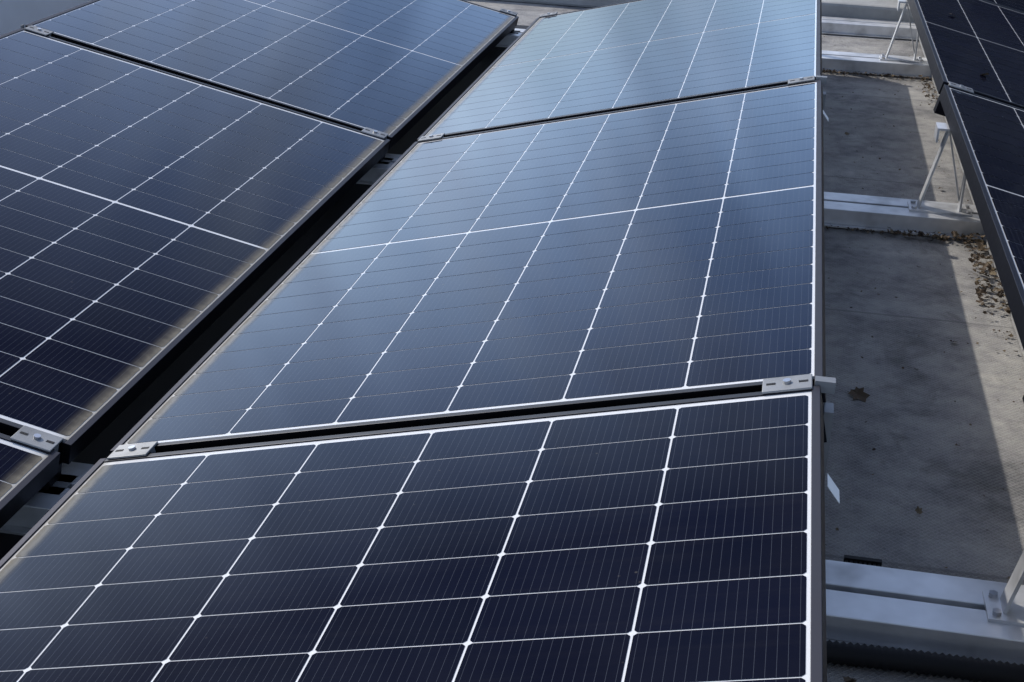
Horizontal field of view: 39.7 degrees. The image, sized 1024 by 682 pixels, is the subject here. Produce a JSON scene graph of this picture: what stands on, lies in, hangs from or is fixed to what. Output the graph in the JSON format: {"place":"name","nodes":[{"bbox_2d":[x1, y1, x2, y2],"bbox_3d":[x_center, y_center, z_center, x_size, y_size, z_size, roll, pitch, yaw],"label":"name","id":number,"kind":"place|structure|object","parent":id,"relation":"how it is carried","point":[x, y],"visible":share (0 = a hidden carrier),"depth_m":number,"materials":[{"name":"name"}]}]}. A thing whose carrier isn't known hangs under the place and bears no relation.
{"place":"outdoors","nodes":[
{"label":"outdoors","id":0,"kind":"place"},
{"bbox_2d":[465,0,1023,681],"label":"roof","id":1,"kind":"structure","parent":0,"point":[929,402],"depth_m":2.74,"materials":[{"name":"grey concrete"}]},
{"bbox_2d":[0,25,528,559],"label":"gap between panels","id":2,"kind":"object","parent":1,"relation":"on","point":[122,425],"depth_m":2.89,"materials":[{"name":"black rubber"}]},
{"bbox_2d":[0,16,1023,664],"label":"mounting rails","id":3,"kind":"object","parent":1,"relation":"on","point":[924,612],"depth_m":1.96,"materials":[{"name":"silver metal"}]},
{"bbox_2d":[0,433,59,527],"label":"solar panel","id":4,"kind":"object","parent":3,"relation":"on","point":[27,473],"visible":1,"depth_m":2.04,"materials":[{"name":"metal"}]},
{"bbox_2d":[0,0,91,35],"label":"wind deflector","id":5,"kind":"object","parent":3,"relation":"attached to","point":[15,14],"depth_m":4.75,"materials":[{"name":"black metal"}]},
{"bbox_2d":[0,28,389,463],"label":"solar panel","id":6,"kind":"object","parent":3,"relation":"on","point":[155,223],"visible":1,"depth_m":2.95,"materials":[{"name":"blue glass"}]},
{"bbox_2d":[10,8,519,494],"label":"mounting clamps","id":7,"kind":"object","parent":3,"relation":"on","point":[36,438],"visible":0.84,"depth_m":2.12,"materials":[{"name":"metal"}]},
{"bbox_2d":[25,0,518,149],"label":"solar panel","id":8,"kind":"object","parent":3,"relation":"on","point":[396,70],"visible":0.9,"depth_m":4.19,"materials":[{"name":"blue glass"}]},
{"bbox_2d":[0,386,826,681],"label":"solar panel","id":9,"kind":"object","parent":3,"relation":"on","point":[683,540],"visible":1,"depth_m":1.62,"materials":[{"name":"glass"}]},
{"bbox_2d":[110,79,825,452],"bbox_3d":[0.079,-0.219,2.771,1.040,0.036,1.760,-6,21,15],"label":"solar panel","id":10,"kind":"object","parent":3,"relation":"on","point":[660,253],"visible":0.94,"depth_m":2.42,"materials":[{"name":"blue glass"}]},
{"bbox_2d":[823,110,839,503],"bbox_3d":[0.720,-0.518,3.259,0.016,0.021,3.602,6,24,10],"label":"frame sticker","id":11,"kind":"object","parent":10,"relation":"attached to","point":[832,487],"visible":0.93,"depth_m":1.65,"materials":[{"name":"white"}]},
{"bbox_2d":[107,12,835,480],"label":"mounting clamps","id":12,"kind":"object","parent":3,"relation":"on","point":[769,386],"visible":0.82,"depth_m":1.85,"materials":[{"name":"metal"}]},
{"bbox_2d":[417,0,821,141],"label":"solar panel","id":13,"kind":"object","parent":3,"relation":"on","point":[616,57],"visible":0.91,"depth_m":4.10,"materials":[{"name":"blue glass"}]},
{"bbox_2d":[881,54,1001,616],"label":"rail bolts","id":14,"kind":"object","parent":3,"relation":"on","point":[996,612],"visible":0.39,"depth_m":1.92,"materials":[{"name":"silver metal"}]},
{"bbox_2d":[879,0,1023,625],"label":"support bracket","id":15,"kind":"object","parent":3,"relation":"on","point":[1008,601],"visible":0.79,"depth_m":3.43,"materials":[{"name":"metal"}]},
{"bbox_2d":[907,0,1023,108],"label":"solar panel","id":16,"kind":"object","parent":15,"relation":"on","point":[969,43],"visible":0.86,"depth_m":4.30,"materials":[{"name":"glass"}]},
{"bbox_2d":[933,81,1023,401],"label":"mounting clamp","id":17,"kind":"object","parent":15,"relation":"on","point":[938,109],"visible":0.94,"depth_m":3.66,"materials":[{"name":"metal"}]},
{"bbox_2d":[939,84,1023,349],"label":"solar panel","id":18,"kind":"object","parent":15,"relation":"on","point":[987,135],"visible":1,"depth_m":2.98,"materials":[{"name":"black glass"}]},
{"bbox_2d":[919,37,1023,355],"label":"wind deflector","id":19,"kind":"object","parent":3,"relation":"attached to","point":[974,204],"visible":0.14,"depth_m":3.68,"materials":[{"name":"grey metal"}]},
{"bbox_2d":[984,0,1023,12],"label":"solar panel","id":20,"kind":"object","parent":3,"relation":"on","point":[1017,5],"visible":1,"depth_m":5.34,"materials":[{"name":"glass"}]},
{"bbox_2d":[497,0,913,21],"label":"kerb wall","id":21,"kind":"structure","parent":1,"relation":"on","point":[876,9],"depth_m":5.85,"materials":[{"name":"concrete"}]},
{"bbox_2d":[843,555,881,566],"bbox_3d":[0.502,0.328,2.035,0.053,0.029,0.022,6,24,10],"label":"pad","id":22,"kind":"object","parent":1,"relation":"on","point":[862,560],"visible":0.23,"depth_m":2.03,"materials":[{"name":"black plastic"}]},
{"bbox_2d":[822,13,1022,681],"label":"litter leaves","id":23,"kind":"object","parent":1,"relation":"on","point":[858,393],"visible":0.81,"depth_m":3.26,"materials":[{"name":"brown plant"}]},
{"bbox_2d":[827,640,1023,681],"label":"cable conduit","id":24,"kind":"object","parent":1,"relation":"on","point":[971,668],"visible":0.38,"depth_m":1.83,"materials":[{"name":"black plastic"}]}
]}

